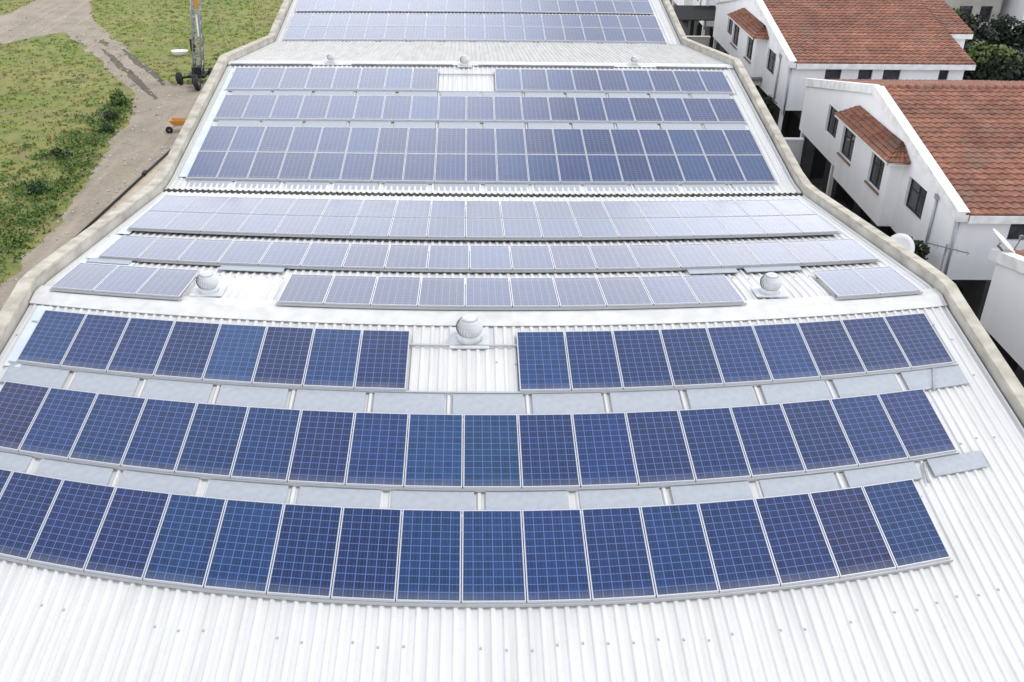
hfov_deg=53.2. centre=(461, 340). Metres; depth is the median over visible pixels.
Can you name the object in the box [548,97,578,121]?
solar panel
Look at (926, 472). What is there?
conduit pipe
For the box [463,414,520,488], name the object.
solar panel
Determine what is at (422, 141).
solar panel
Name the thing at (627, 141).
solar panel
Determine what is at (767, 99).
climbing plant
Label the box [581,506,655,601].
solar panel
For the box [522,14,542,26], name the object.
solar panel
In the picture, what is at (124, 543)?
solar panel
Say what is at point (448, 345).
mounting rail
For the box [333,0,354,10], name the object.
solar panel
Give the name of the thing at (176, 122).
wheelbarrow
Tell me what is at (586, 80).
solar panel
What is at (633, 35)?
solar panel
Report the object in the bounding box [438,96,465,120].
solar panel
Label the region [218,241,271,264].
solar panel
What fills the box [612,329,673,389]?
solar panel
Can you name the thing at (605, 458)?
solar panel
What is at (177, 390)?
walkway plate
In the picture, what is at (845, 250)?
solar panel
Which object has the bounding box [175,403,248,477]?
solar panel
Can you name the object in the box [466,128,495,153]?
solar panel
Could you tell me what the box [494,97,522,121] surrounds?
solar panel
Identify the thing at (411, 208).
solar panel
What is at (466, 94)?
walkway plate
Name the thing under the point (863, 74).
window
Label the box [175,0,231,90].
lattice mast
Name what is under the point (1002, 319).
tiled house
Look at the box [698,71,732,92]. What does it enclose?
solar panel
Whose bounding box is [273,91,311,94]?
walkway plate
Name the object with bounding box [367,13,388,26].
solar panel
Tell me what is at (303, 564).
solar panel
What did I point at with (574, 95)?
walkway plate
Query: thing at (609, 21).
solar panel
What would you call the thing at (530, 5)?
solar panel
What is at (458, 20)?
solar panel
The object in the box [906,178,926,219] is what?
window
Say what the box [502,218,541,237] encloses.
solar panel
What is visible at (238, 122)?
walkway plate
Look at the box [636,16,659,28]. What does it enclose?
solar panel
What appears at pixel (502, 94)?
walkway plate
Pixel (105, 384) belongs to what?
walkway plate
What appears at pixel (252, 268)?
walkway plate
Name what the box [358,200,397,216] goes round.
solar panel
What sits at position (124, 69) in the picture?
wheel rut
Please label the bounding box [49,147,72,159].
shrub
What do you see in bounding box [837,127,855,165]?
window
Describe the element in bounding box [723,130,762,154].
solar panel
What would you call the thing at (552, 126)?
walkway plate
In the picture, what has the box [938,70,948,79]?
window
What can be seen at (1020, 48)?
tree
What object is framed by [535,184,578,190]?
walkway plate
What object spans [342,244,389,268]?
solar panel
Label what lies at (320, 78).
solar panel
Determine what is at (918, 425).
solar panel
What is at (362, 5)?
solar panel
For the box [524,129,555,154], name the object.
solar panel
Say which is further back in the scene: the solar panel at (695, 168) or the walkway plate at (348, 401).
the solar panel at (695, 168)
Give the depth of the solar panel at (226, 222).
27.85 m
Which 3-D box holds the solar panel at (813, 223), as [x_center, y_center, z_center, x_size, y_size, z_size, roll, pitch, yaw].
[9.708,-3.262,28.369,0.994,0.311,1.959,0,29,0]
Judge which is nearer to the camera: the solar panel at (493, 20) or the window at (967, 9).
the solar panel at (493, 20)
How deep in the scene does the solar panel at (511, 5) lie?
55.28 m
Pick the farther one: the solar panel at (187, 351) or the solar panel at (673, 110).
the solar panel at (673, 110)
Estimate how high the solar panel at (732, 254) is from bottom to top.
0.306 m
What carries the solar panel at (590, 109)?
on the mounting rail at (474, 121)
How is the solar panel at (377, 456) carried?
on the mounting rail at (477, 490)
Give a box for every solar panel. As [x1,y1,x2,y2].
[0,381,49,451]
[0,468,12,495]
[0,471,62,560]
[16,310,86,366]
[19,387,97,459]
[28,479,115,571]
[51,263,118,291]
[61,314,129,371]
[69,393,146,466]
[84,487,169,579]
[93,266,158,294]
[99,235,157,258]
[106,317,174,376]
[121,398,196,472]
[128,210,180,229]
[136,268,199,297]
[138,237,195,260]
[143,493,226,587]
[149,195,197,211]
[154,321,220,380]
[164,212,215,231]
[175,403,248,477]
[178,239,233,262]
[182,196,229,212]
[186,151,226,178]
[199,126,237,151]
[200,213,250,232]
[203,324,266,383]
[204,499,283,593]
[214,95,250,118]
[217,152,256,179]
[217,197,262,213]
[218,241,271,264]
[226,68,260,89]
[228,126,265,151]
[231,406,300,482]
[237,214,285,233]
[242,95,277,119]
[247,152,285,179]
[251,198,295,214]
[252,68,285,89]
[252,326,313,386]
[257,126,293,151]
[259,242,310,266]
[267,503,342,598]
[270,95,304,119]
[275,215,320,234]
[277,274,333,304]
[278,68,310,89]
[278,152,315,180]
[284,26,307,39]
[287,127,322,152]
[287,199,329,215]
[288,410,354,485]
[289,13,312,25]
[295,0,317,10]
[297,95,330,119]
[300,243,349,267]
[303,328,361,388]
[304,26,327,39]
[305,68,336,89]
[309,13,331,25]
[309,153,345,180]
[312,216,356,235]
[314,0,335,10]
[316,127,350,152]
[322,199,363,216]
[324,26,346,39]
[324,275,376,305]
[325,95,357,119]
[328,13,350,25]
[331,68,361,89]
[331,507,401,601]
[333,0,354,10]
[340,153,375,181]
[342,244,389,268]
[344,26,366,39]
[346,127,379,152]
[346,412,408,487]
[348,13,369,25]
[350,216,392,236]
[352,0,372,10]
[353,96,384,120]
[354,330,409,390]
[358,68,386,89]
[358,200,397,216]
[364,26,385,39]
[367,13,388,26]
[371,0,390,11]
[371,277,420,306]
[372,153,405,181]
[376,128,408,153]
[382,96,411,120]
[384,26,405,39]
[384,68,412,90]
[385,245,428,269]
[387,13,407,25]
[389,217,428,237]
[390,0,409,11]
[394,200,430,216]
[396,509,460,603]
[403,154,435,181]
[404,26,425,39]
[404,413,462,488]
[406,14,426,25]
[406,128,436,153]
[409,0,427,11]
[410,96,438,120]
[411,68,438,90]
[418,277,464,306]
[425,26,444,39]
[426,14,445,25]
[427,0,446,11]
[427,217,464,237]
[427,245,468,269]
[430,201,464,217]
[435,154,465,181]
[436,128,465,153]
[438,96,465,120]
[445,26,464,40]
[446,0,464,11]
[446,14,464,26]
[462,510,525,603]
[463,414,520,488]
[465,0,483,11]
[465,14,483,26]
[465,27,484,40]
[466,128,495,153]
[466,154,496,182]
[466,201,501,217]
[466,218,503,237]
[466,278,511,307]
[467,96,493,120]
[470,246,511,269]
[484,0,502,11]
[484,14,503,26]
[485,27,504,40]
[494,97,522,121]
[495,69,521,90]
[495,128,525,154]
[496,154,528,182]
[500,201,537,217]
[502,0,521,11]
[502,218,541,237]
[503,14,523,26]
[504,27,524,40]
[509,278,559,307]
[510,246,554,269]
[516,331,570,391]
[518,414,579,488]
[520,69,548,91]
[521,0,540,12]
[521,97,550,121]
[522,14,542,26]
[522,509,591,602]
[524,27,544,40]
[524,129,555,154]
[527,155,559,182]
[534,201,573,217]
[538,218,580,237]
[539,0,559,12]
[541,15,562,27]
[544,27,565,40]
[546,69,574,91]
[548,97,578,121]
[549,246,596,269]
[553,129,585,154]
[553,277,606,306]
[557,0,577,12]
[557,155,591,182]
[560,15,581,27]
[563,27,585,41]
[565,330,622,390]
[568,201,608,217]
[571,70,601,91]
[572,412,637,487]
[574,218,618,237]
[575,97,606,121]
[576,1,596,12]
[579,15,601,27]
[581,129,615,155]
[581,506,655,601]
[583,28,605,41]
[587,155,622,182]
[589,245,638,269]
[594,1,615,12]
[597,70,627,91]
[597,277,652,306]
[598,15,620,27]
[602,28,625,41]
[602,97,634,121]
[602,201,644,217]
[610,129,645,154]
[610,218,656,237]
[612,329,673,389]
[613,1,634,13]
[616,155,653,182]
[617,15,640,27]
[622,28,645,42]
[622,70,654,92]
[626,410,694,485]
[628,98,662,121]
[628,245,679,268]
[631,1,653,13]
[635,201,679,217]
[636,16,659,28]
[638,129,674,154]
[640,276,698,305]
[640,503,718,597]
[641,28,665,42]
[646,155,684,182]
[646,217,693,236]
[648,70,680,92]
[655,98,690,122]
[660,327,723,387]
[667,129,704,154]
[667,244,720,267]
[669,201,714,216]
[673,71,706,92]
[676,155,715,182]
[678,407,750,481]
[681,217,730,236]
[682,98,718,122]
[683,274,743,303]
[695,129,733,154]
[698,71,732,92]
[698,498,779,592]
[702,200,748,216]
[705,155,745,182]
[705,243,761,266]
[707,325,772,384]
[708,98,745,122]
[716,216,767,235]
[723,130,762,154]
[730,403,805,477]
[734,155,775,182]
[734,200,782,215]
[743,242,800,265]
[750,215,802,234]
[752,323,819,381]
[754,493,839,585]
[767,199,815,214]
[781,240,839,263]
[781,399,857,472]
[784,214,838,233]
[797,320,865,377]
[809,486,895,577]
[813,269,879,296]
[817,239,877,261]
[830,394,908,465]
[841,316,910,373]
[853,266,920,294]
[862,479,950,568]
[878,388,956,458]
[884,313,953,368]
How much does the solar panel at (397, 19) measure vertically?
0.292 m
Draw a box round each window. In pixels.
[728,19,732,34]
[730,24,739,49]
[743,37,753,63]
[767,49,775,73]
[824,69,840,78]
[827,106,838,137]
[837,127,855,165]
[858,69,871,79]
[864,154,884,194]
[882,70,899,79]
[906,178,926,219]
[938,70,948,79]
[959,6,971,13]
[978,6,991,21]
[1007,224,1023,238]
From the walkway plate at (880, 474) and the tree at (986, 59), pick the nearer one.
the walkway plate at (880, 474)
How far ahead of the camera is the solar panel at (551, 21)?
53.32 m
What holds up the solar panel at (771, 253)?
on the mounting rail at (489, 271)
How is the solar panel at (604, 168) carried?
on the mounting rail at (479, 183)
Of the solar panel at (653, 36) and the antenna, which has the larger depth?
the solar panel at (653, 36)
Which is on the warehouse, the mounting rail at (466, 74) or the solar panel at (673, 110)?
the mounting rail at (466, 74)
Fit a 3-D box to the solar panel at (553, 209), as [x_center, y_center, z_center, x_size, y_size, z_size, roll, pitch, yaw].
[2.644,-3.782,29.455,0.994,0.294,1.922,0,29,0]
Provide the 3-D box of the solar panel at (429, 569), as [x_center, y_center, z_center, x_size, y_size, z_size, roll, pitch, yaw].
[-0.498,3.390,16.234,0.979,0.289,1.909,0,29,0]
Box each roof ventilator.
[189,271,226,296]
[325,54,336,63]
[449,314,488,348]
[457,55,471,66]
[629,56,640,65]
[750,272,788,297]
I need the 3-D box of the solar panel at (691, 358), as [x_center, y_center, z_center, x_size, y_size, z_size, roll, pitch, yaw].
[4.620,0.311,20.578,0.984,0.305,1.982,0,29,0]
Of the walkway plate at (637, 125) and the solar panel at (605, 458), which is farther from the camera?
the walkway plate at (637, 125)
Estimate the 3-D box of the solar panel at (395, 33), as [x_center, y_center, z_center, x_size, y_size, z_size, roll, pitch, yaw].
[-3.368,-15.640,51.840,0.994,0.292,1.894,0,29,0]
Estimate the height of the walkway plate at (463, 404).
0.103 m
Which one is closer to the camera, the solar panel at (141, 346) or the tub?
the solar panel at (141, 346)
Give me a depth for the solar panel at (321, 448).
18.24 m
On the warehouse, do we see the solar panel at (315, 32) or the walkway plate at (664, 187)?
the walkway plate at (664, 187)
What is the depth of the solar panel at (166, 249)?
25.52 m
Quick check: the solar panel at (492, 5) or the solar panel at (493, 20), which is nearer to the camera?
the solar panel at (493, 20)
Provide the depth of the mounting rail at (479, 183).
32.76 m
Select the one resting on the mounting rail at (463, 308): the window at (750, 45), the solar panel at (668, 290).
the solar panel at (668, 290)
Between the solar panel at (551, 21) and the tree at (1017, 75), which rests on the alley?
the tree at (1017, 75)
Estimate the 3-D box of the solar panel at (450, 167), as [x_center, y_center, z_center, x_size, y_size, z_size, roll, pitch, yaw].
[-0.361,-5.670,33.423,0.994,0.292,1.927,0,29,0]
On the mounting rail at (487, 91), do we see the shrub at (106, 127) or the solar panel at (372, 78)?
the solar panel at (372, 78)
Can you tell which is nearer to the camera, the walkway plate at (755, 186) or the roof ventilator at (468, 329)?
the roof ventilator at (468, 329)
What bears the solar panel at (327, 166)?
on the mounting rail at (479, 183)
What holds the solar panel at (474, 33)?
on the mounting rail at (454, 40)
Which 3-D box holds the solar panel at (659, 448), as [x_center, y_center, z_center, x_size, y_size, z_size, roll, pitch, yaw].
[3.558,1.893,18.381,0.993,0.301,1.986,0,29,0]
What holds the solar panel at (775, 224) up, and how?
on the mounting rail at (483, 238)
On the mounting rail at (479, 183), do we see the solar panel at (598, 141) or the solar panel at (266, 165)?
the solar panel at (266, 165)
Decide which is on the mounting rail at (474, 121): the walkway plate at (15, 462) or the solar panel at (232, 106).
the solar panel at (232, 106)
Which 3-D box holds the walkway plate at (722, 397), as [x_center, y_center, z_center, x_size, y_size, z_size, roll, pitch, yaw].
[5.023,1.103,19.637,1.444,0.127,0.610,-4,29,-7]
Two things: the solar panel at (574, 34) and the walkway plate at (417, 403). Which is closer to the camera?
the walkway plate at (417, 403)
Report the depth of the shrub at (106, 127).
56.14 m
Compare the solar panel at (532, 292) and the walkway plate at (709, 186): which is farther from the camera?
the walkway plate at (709, 186)
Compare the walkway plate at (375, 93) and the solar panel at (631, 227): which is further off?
the walkway plate at (375, 93)
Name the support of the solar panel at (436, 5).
on the warehouse
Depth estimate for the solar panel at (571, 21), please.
53.34 m
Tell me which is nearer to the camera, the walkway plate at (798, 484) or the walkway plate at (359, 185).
the walkway plate at (798, 484)
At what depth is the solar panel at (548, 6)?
55.21 m
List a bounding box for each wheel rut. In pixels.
[99,40,108,45]
[99,47,156,98]
[122,49,164,84]
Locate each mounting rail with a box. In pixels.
[0,449,959,491]
[0,556,953,607]
[8,360,958,394]
[32,320,934,346]
[50,288,181,299]
[97,257,879,272]
[127,229,840,239]
[185,178,777,184]
[213,119,746,123]
[224,89,735,94]
[232,72,726,77]
[276,303,746,309]
[283,40,666,43]
[837,291,922,299]
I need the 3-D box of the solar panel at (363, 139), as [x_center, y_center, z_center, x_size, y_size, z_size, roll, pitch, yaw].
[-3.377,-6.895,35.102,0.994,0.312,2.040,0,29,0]
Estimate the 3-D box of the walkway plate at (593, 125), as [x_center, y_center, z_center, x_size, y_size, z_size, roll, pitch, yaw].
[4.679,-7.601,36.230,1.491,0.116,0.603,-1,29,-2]
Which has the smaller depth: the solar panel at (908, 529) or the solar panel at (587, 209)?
the solar panel at (908, 529)
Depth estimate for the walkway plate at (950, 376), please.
20.57 m
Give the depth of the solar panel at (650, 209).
29.58 m
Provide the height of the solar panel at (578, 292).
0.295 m
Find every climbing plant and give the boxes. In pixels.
[760,95,776,110]
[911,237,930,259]
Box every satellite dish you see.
[891,233,914,252]
[993,229,1023,252]
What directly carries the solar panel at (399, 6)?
on the warehouse
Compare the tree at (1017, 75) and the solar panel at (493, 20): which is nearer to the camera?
the solar panel at (493, 20)
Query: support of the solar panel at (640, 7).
on the warehouse
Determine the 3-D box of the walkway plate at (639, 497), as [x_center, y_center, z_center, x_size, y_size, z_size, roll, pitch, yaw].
[2.704,2.688,17.358,1.444,0.093,0.450,-2,29,-5]
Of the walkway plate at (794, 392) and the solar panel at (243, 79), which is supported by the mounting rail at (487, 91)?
the solar panel at (243, 79)
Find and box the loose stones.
[0,15,201,279]
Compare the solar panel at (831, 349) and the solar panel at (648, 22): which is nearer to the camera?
the solar panel at (831, 349)
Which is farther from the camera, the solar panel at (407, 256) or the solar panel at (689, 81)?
the solar panel at (689, 81)
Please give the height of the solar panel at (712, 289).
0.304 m
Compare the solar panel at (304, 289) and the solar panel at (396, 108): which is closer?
the solar panel at (304, 289)
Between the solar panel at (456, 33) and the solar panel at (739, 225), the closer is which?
the solar panel at (739, 225)
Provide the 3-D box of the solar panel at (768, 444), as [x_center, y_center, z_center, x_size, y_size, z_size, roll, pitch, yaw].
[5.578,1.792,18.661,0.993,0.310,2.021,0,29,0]
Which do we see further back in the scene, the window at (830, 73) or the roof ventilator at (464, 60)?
the window at (830, 73)
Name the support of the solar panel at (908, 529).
on the mounting rail at (719, 594)
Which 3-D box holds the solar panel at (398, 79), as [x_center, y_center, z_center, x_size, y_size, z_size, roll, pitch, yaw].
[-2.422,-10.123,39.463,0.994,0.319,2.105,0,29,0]
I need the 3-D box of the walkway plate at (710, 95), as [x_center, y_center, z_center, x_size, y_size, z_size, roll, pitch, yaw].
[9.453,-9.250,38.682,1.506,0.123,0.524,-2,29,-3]
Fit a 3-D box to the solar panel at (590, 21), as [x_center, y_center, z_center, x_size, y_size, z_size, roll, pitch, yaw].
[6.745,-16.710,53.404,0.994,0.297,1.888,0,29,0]
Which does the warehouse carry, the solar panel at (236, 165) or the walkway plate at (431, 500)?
the walkway plate at (431, 500)
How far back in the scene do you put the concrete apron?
49.27 m
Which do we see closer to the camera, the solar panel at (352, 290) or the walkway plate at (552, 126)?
the solar panel at (352, 290)
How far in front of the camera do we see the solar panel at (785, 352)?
20.82 m
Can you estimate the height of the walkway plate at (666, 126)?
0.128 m
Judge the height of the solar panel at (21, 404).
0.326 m
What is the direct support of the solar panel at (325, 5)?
on the warehouse
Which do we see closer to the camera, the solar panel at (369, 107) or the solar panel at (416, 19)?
the solar panel at (369, 107)
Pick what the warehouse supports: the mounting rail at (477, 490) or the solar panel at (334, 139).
the mounting rail at (477, 490)
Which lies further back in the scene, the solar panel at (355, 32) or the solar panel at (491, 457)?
the solar panel at (355, 32)
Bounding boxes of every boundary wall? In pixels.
[686,36,710,46]
[784,137,803,163]
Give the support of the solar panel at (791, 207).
on the rail
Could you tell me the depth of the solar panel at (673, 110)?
37.41 m
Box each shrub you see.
[26,181,46,194]
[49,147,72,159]
[98,122,114,133]
[102,110,118,121]
[109,88,127,105]
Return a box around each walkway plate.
[0,363,69,387]
[0,452,31,472]
[35,459,112,484]
[69,371,139,396]
[86,258,132,264]
[117,470,198,494]
[141,379,212,402]
[185,180,230,186]
[205,479,288,504]
[216,385,288,407]
[217,120,258,125]
[219,265,284,272]
[231,90,270,95]
[235,181,278,187]
[261,120,302,127]
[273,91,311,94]
[283,182,328,188]
[293,389,365,411]
[297,486,380,507]
[305,121,346,126]
[314,91,353,95]
[334,183,377,189]
[349,121,390,127]
[356,91,395,95]
[372,392,443,413]
[384,183,427,189]
[391,491,473,511]
[394,122,435,129]
[398,91,437,96]
[434,184,477,190]
[439,122,479,127]
[440,92,479,97]
[453,394,523,415]
[483,92,521,97]
[483,122,524,128]
[485,184,528,190]
[486,491,568,511]
[525,92,563,97]
[528,123,569,129]
[532,393,603,414]
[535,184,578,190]
[566,93,605,97]
[572,123,613,128]
[579,487,662,509]
[585,185,628,190]
[608,93,647,97]
[610,390,682,413]
[616,123,658,128]
[634,185,677,190]
[650,93,688,97]
[660,123,702,129]
[670,481,752,503]
[683,184,727,190]
[686,386,758,408]
[687,268,738,273]
[691,94,729,97]
[704,124,745,129]
[732,184,775,190]
[743,265,802,271]
[759,472,839,496]
[761,380,832,403]
[832,373,901,397]
[844,462,921,487]
[901,365,968,389]
[927,450,988,476]
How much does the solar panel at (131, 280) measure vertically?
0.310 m
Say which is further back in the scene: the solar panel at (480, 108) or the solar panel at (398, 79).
the solar panel at (398, 79)
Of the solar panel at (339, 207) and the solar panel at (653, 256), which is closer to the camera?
the solar panel at (653, 256)
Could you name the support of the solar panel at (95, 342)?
on the mounting rail at (471, 392)
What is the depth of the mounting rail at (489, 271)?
24.31 m
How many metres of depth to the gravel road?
58.53 m
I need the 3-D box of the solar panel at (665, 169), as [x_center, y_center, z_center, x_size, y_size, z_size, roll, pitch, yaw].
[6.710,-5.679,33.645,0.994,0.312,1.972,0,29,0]
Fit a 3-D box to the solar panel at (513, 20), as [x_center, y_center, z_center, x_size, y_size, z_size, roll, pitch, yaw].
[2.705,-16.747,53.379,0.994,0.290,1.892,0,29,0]
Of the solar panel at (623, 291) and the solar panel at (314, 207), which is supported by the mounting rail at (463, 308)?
the solar panel at (623, 291)
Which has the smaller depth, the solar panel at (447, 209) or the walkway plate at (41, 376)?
the walkway plate at (41, 376)
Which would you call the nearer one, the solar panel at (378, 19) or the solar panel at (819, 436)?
the solar panel at (819, 436)
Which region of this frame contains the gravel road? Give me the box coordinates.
[0,0,204,310]
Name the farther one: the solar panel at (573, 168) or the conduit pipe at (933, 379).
the solar panel at (573, 168)
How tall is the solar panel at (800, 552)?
0.311 m
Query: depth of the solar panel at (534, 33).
51.74 m
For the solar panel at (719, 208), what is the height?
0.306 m
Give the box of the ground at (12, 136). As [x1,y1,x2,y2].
[0,0,687,287]
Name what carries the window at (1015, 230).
in the tiled house at (940, 162)
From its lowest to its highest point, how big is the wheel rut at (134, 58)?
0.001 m
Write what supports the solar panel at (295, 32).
on the mounting rail at (454, 40)
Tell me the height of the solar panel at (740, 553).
0.306 m
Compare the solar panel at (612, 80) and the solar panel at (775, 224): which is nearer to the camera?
the solar panel at (775, 224)
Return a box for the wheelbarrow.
[165,118,186,133]
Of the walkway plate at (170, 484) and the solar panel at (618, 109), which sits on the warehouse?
the walkway plate at (170, 484)
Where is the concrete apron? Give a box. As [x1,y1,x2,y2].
[93,155,167,223]
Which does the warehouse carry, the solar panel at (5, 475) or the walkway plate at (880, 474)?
the walkway plate at (880, 474)
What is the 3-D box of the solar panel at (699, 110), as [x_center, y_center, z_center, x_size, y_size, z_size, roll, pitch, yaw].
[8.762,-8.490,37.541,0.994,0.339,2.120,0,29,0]
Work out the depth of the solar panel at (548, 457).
18.16 m
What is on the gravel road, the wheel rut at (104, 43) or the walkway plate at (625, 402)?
the wheel rut at (104, 43)
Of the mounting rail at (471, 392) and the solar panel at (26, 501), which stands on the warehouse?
the mounting rail at (471, 392)
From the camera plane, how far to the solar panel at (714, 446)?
18.44 m
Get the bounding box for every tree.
[951,7,963,14]
[958,12,1000,47]
[962,40,1023,80]
[985,13,1023,49]
[998,57,1023,80]
[1008,43,1023,64]
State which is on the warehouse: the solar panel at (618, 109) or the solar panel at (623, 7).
the solar panel at (623, 7)
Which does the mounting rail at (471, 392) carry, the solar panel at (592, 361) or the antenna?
the solar panel at (592, 361)
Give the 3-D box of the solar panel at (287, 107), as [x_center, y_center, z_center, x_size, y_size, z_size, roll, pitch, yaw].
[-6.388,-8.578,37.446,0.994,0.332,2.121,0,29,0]
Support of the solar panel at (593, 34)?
on the mounting rail at (454, 40)
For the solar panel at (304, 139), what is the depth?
35.17 m
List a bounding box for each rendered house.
[945,0,1002,37]
[996,0,1023,34]
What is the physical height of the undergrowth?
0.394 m
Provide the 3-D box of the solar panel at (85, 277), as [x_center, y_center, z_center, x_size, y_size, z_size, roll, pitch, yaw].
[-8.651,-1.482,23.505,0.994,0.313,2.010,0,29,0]
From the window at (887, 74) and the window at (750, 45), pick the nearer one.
the window at (887, 74)
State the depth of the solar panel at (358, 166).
33.44 m
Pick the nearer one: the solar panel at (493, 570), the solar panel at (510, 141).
the solar panel at (493, 570)
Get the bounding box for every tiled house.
[672,0,728,54]
[713,0,975,178]
[799,78,1023,369]
[980,249,1023,387]
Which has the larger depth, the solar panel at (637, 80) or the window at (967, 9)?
the window at (967, 9)
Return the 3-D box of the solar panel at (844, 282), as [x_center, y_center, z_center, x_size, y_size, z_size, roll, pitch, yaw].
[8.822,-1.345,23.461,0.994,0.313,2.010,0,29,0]
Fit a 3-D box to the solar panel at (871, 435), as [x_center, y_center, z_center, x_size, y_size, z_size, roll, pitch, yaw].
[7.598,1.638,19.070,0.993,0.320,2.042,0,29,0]
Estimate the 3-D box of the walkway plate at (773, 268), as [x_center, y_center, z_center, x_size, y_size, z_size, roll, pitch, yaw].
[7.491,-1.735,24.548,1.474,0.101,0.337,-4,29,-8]
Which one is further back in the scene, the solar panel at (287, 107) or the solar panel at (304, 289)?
the solar panel at (287, 107)
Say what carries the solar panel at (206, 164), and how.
on the mounting rail at (479, 183)
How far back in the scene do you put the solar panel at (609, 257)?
25.07 m
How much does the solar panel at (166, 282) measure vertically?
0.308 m
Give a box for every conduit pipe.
[922,462,929,482]
[932,368,935,390]
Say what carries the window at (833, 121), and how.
in the tiled house at (940, 162)
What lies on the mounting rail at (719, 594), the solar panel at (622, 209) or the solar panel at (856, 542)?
the solar panel at (856, 542)
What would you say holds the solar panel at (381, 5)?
on the warehouse
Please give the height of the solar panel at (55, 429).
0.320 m
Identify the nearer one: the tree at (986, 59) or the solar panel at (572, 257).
the solar panel at (572, 257)
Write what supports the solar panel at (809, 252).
on the mounting rail at (489, 271)
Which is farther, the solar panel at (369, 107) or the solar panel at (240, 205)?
the solar panel at (369, 107)
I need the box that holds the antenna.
[926,242,968,271]
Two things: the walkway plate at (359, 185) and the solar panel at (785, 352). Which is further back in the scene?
the walkway plate at (359, 185)
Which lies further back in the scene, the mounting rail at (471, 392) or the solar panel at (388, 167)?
the solar panel at (388, 167)
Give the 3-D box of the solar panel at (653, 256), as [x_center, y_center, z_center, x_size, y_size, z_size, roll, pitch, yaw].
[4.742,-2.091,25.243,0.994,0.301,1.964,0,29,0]
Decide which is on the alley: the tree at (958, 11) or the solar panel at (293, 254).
the tree at (958, 11)
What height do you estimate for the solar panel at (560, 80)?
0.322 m
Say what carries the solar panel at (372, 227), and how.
on the mounting rail at (483, 238)
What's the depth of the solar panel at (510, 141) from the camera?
35.01 m
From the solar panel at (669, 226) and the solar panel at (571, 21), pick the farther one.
the solar panel at (571, 21)
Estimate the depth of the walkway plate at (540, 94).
38.43 m
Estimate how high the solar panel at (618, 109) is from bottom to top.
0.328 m
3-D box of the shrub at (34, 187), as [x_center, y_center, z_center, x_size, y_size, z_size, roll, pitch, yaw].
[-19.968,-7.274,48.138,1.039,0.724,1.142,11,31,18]
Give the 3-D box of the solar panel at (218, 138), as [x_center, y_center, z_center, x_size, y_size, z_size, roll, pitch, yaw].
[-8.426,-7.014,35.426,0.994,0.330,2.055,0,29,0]
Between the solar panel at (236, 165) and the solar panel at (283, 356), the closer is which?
the solar panel at (283, 356)
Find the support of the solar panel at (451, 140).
on the rail
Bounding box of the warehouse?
[0,0,1023,681]
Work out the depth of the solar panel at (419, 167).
33.35 m
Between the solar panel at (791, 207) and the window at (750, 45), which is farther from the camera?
the window at (750, 45)
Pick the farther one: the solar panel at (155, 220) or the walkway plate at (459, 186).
the walkway plate at (459, 186)
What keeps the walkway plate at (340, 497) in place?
on the warehouse
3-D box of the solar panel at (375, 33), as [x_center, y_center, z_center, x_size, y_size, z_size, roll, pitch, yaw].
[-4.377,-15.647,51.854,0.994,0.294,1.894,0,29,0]
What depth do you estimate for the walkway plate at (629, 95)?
38.53 m
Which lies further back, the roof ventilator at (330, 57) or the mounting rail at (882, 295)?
the roof ventilator at (330, 57)
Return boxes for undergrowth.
[0,97,134,283]
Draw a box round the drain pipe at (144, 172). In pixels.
[75,149,170,236]
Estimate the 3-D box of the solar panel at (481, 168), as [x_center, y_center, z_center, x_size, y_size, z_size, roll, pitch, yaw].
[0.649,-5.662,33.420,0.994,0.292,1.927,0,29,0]
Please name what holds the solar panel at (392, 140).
on the rail
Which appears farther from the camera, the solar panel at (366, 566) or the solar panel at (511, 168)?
the solar panel at (511, 168)
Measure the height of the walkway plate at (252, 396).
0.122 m
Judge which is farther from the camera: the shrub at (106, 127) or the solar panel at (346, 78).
the shrub at (106, 127)
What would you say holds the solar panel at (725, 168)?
on the mounting rail at (479, 183)
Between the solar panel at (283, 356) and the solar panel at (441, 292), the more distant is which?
the solar panel at (441, 292)
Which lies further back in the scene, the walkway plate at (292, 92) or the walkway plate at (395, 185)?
the walkway plate at (292, 92)
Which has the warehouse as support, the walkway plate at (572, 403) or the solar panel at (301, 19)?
the walkway plate at (572, 403)
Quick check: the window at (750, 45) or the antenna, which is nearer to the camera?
the antenna
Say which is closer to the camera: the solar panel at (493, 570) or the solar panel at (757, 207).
the solar panel at (493, 570)
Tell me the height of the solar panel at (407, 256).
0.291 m
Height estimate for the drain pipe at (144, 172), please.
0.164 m
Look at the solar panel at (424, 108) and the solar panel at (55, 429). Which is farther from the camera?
the solar panel at (424, 108)
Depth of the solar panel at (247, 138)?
35.31 m
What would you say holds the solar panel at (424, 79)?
on the mounting rail at (487, 91)
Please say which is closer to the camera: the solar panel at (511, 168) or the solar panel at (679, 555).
the solar panel at (679, 555)
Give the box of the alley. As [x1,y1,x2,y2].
[669,0,1015,373]
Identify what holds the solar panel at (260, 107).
on the mounting rail at (474, 121)
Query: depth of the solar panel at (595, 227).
27.57 m
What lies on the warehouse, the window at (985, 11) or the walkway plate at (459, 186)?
the walkway plate at (459, 186)
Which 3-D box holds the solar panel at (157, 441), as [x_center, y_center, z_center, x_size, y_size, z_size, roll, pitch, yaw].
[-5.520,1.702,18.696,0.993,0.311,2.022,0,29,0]
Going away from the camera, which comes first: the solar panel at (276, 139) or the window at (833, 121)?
the solar panel at (276, 139)
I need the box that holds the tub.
[171,49,187,55]
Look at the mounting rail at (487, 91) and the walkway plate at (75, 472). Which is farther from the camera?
the mounting rail at (487, 91)
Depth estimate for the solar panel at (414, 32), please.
51.75 m
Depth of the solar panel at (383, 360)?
20.28 m
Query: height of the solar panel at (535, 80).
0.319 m
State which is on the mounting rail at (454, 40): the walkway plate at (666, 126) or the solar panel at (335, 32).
the solar panel at (335, 32)
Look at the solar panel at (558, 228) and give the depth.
27.54 m
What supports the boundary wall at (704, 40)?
on the alley

